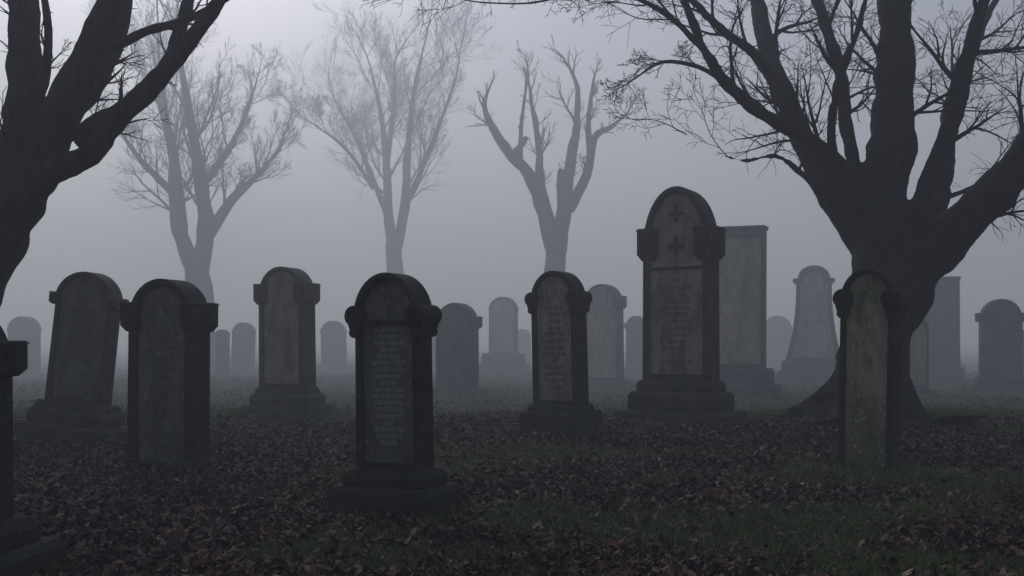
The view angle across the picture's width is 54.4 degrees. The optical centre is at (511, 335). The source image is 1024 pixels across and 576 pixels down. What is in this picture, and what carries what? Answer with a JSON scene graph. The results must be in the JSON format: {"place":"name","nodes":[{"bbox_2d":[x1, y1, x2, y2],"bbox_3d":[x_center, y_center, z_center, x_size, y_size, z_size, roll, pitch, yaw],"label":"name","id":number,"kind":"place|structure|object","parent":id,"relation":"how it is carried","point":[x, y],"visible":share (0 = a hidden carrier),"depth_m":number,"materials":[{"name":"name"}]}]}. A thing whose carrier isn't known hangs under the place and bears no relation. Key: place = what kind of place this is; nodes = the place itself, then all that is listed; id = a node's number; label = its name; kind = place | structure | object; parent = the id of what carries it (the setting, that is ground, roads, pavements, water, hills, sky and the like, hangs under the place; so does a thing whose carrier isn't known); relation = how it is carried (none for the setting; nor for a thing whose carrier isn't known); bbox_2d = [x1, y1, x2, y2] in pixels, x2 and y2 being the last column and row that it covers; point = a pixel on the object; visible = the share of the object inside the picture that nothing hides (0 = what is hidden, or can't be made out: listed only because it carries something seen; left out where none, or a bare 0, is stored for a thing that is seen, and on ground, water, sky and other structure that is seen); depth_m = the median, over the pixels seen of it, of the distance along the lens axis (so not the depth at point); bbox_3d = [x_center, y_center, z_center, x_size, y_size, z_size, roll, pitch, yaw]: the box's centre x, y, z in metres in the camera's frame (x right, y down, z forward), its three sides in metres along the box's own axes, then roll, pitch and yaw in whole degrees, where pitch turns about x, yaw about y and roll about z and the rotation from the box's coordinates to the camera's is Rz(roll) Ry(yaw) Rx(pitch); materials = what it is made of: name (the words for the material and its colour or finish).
{"place":"outdoors","nodes":[
{"label":"outdoors","id":0,"kind":"place"},
{"bbox_2d":[0,0,1023,336],"label":"sky","id":1,"kind":"structure","parent":0,"point":[478,241],"materials":[{"name":"grey"}]},
{"bbox_2d":[13,337,1023,575],"bbox_3d":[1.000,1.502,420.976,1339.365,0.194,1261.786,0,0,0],"label":"ground","id":2,"kind":"structure","parent":0,"point":[968,351],"depth_m":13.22,"materials":[{"name":"green plant"}]},
{"bbox_2d":[7,316,41,373],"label":"gravestone","id":3,"kind":"object","parent":2,"relation":"on","point":[24,328],"visible":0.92,"depth_m":39.83,"materials":[{"name":"stone"}]},
{"bbox_2d":[0,326,65,575],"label":"gravestone","id":4,"kind":"object","parent":2,"relation":"on","point":[23,542],"visible":1,"depth_m":6.22,"materials":[{"name":"stone"}]},
{"bbox_2d":[13,272,129,441],"bbox_3d":[-6.465,0.381,14.986,1.460,2.690,0.800,7,1,6],"label":"gravestone","id":5,"kind":"object","parent":2,"relation":"on","point":[76,400],"visible":0.98,"depth_m":14.85,"materials":[{"name":"stone"}]},
{"bbox_2d":[0,0,229,458],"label":"bare tree","id":6,"kind":"object","parent":2,"relation":"on","point":[40,131],"visible":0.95,"depth_m":11.58,"materials":[{"name":"black plant"}]},
{"bbox_2d":[119,279,219,466],"bbox_3d":[-3.961,0.502,11.493,1.014,2.310,0.511,1,0,14],"label":"gravestone","id":7,"kind":"object","parent":2,"relation":"on","point":[169,325],"visible":0.98,"depth_m":11.36,"materials":[{"name":"stone"}]},
{"bbox_2d":[79,0,308,368],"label":"bare tree","id":8,"kind":"object","parent":2,"relation":"on","point":[196,261],"visible":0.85,"depth_m":44.49,"materials":[{"name":"grey plant"}]},
{"bbox_2d":[214,330,229,374],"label":"gravestone","id":9,"kind":"object","parent":2,"relation":"on","point":[222,351],"visible":0.92,"depth_m":38.89,"materials":[{"name":"stone"}]},
{"bbox_2d":[231,322,255,369],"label":"gravestone","id":10,"kind":"object","parent":2,"relation":"on","point":[243,345],"visible":0.95,"depth_m":43.88,"materials":[{"name":"stone"}]},
{"bbox_2d":[241,266,333,419],"bbox_3d":[-4.291,0.193,19.004,1.500,3.010,0.900,-1,0,22],"label":"gravestone","id":11,"kind":"object","parent":2,"relation":"on","point":[286,299],"visible":0.99,"depth_m":18.81,"materials":[{"name":"stone"}]},
{"bbox_2d":[316,321,353,367],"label":"gravestone","id":12,"kind":"object","parent":2,"relation":"on","point":[333,345],"visible":0.97,"depth_m":45.89,"materials":[{"name":"stone"}]},
{"bbox_2d":[268,0,505,273],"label":"bare tree","id":13,"kind":"object","parent":2,"relation":"on","point":[395,237],"visible":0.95,"depth_m":53.48,"materials":[{"name":"grey plant"}]},
{"bbox_2d":[327,272,461,519],"bbox_3d":[-1.012,0.566,8.555,0.980,2.210,0.620,-1,0,24],"label":"gravestone","id":14,"kind":"object","parent":2,"relation":"on","point":[392,320],"visible":1,"depth_m":8.44,"materials":[{"name":"stone"}]},
{"bbox_2d":[432,337,435,369],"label":"gravestone","id":15,"kind":"object","parent":2,"relation":"on","point":[433,353],"visible":0.2,"depth_m":43.80,"materials":[{"name":"stone"}]},
{"bbox_2d":[433,303,486,394],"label":"gravestone","id":16,"kind":"object","parent":2,"relation":"on","point":[460,325],"visible":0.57,"depth_m":24.94,"materials":[{"name":"stone"}]},
{"bbox_2d":[479,297,529,373],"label":"gravestone","id":17,"kind":"object","parent":2,"relation":"on","point":[502,355],"visible":0.97,"depth_m":39.56,"materials":[{"name":"stone"}]},
{"bbox_2d":[13,364,1023,575],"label":"fallen leaves","id":18,"kind":"object","parent":2,"relation":"on","point":[138,515],"visible":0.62,"depth_m":9.13,"materials":[{"name":"brown plant"}]},
{"bbox_2d":[518,329,530,362],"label":"gravestone","id":19,"kind":"object","parent":2,"relation":"on","point":[524,341],"visible":0.69,"depth_m":55.87,"materials":[{"name":"stone"}]},
{"bbox_2d":[462,33,646,272],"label":"bare tree","id":20,"kind":"object","parent":2,"relation":"on","point":[554,231],"visible":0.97,"depth_m":41.76,"materials":[{"name":"grey plant"}]},
{"bbox_2d":[519,271,602,434],"bbox_3d":[0.734,0.329,15.316,1.060,2.650,0.740,-2,-1,32],"label":"gravestone","id":21,"kind":"object","parent":2,"relation":"on","point":[558,303],"visible":1,"depth_m":15.15,"materials":[{"name":"stone"}]},
{"bbox_2d":[586,284,631,388],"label":"gravestone","id":22,"kind":"object","parent":2,"relation":"on","point":[605,331],"visible":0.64,"depth_m":28.70,"materials":[{"name":"stone"}]},
{"bbox_2d":[624,316,642,373],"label":"gravestone","id":23,"kind":"object","parent":2,"relation":"on","point":[633,326],"visible":0.63,"depth_m":39.90,"materials":[{"name":"stone"}]},
{"bbox_2d":[615,186,746,422],"bbox_3d":[3.020,-0.474,17.800,2.060,4.340,1.200,0,0,30],"label":"gravestone","id":24,"kind":"object","parent":2,"relation":"on","point":[680,245],"visible":1,"depth_m":17.55,"materials":[{"name":"stone"}]},
{"bbox_2d":[359,0,1023,426],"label":"bare tree","id":25,"kind":"object","parent":2,"relation":"on","point":[921,242],"visible":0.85,"depth_m":17.25,"materials":[{"name":"black plant"}]},
{"bbox_2d":[719,225,780,398],"bbox_3d":[5.570,-0.521,24.991,2.200,4.430,1.100,1,0,24],"label":"gravestone","id":26,"kind":"object","parent":2,"relation":"on","point":[742,296],"visible":0.52,"depth_m":24.68,"materials":[{"name":"stone"}]},
{"bbox_2d":[766,316,791,363],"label":"gravestone","id":27,"kind":"object","parent":2,"relation":"on","point":[778,333],"visible":0.66,"depth_m":53.81,"materials":[{"name":"stone"}]},
{"bbox_2d":[776,265,838,382],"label":"gravestone","id":28,"kind":"object","parent":2,"relation":"on","point":[813,349],"visible":0.92,"depth_m":31.75,"materials":[{"name":"stone"}]},
{"bbox_2d":[832,268,910,470],"bbox_3d":[4.088,0.456,11.380,0.756,2.450,0.432,1,1,38],"label":"gravestone","id":29,"kind":"object","parent":2,"relation":"on","point":[871,305],"visible":0.99,"depth_m":11.28,"materials":[{"name":"grey stone"}]},
{"bbox_2d":[910,320,936,396],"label":"gravestone","id":30,"kind":"object","parent":2,"relation":"on","point":[919,358],"visible":0.3,"depth_m":25.03,"materials":[{"name":"stone"}]},
{"bbox_2d":[924,276,970,384],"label":"gravestone","id":31,"kind":"object","parent":2,"relation":"on","point":[942,318],"visible":0.6,"depth_m":30.86,"materials":[{"name":"stone"}]},
{"bbox_2d":[960,359,965,371],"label":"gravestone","id":32,"kind":"object","parent":2,"relation":"on","point":[963,366],"visible":0.08,"depth_m":41.48,"materials":[{"name":"stone"}]},
{"bbox_2d":[967,299,1023,392],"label":"gravestone","id":33,"kind":"object","parent":2,"relation":"on","point":[1000,349],"visible":0.99,"depth_m":26.64,"materials":[{"name":"stone"}]},
{"bbox_2d":[1023,330,1023,375],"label":"gravestone","id":34,"kind":"object","parent":2,"relation":"on","point":[1023,352],"visible":0.05,"depth_m":33.82,"materials":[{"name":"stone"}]}
]}

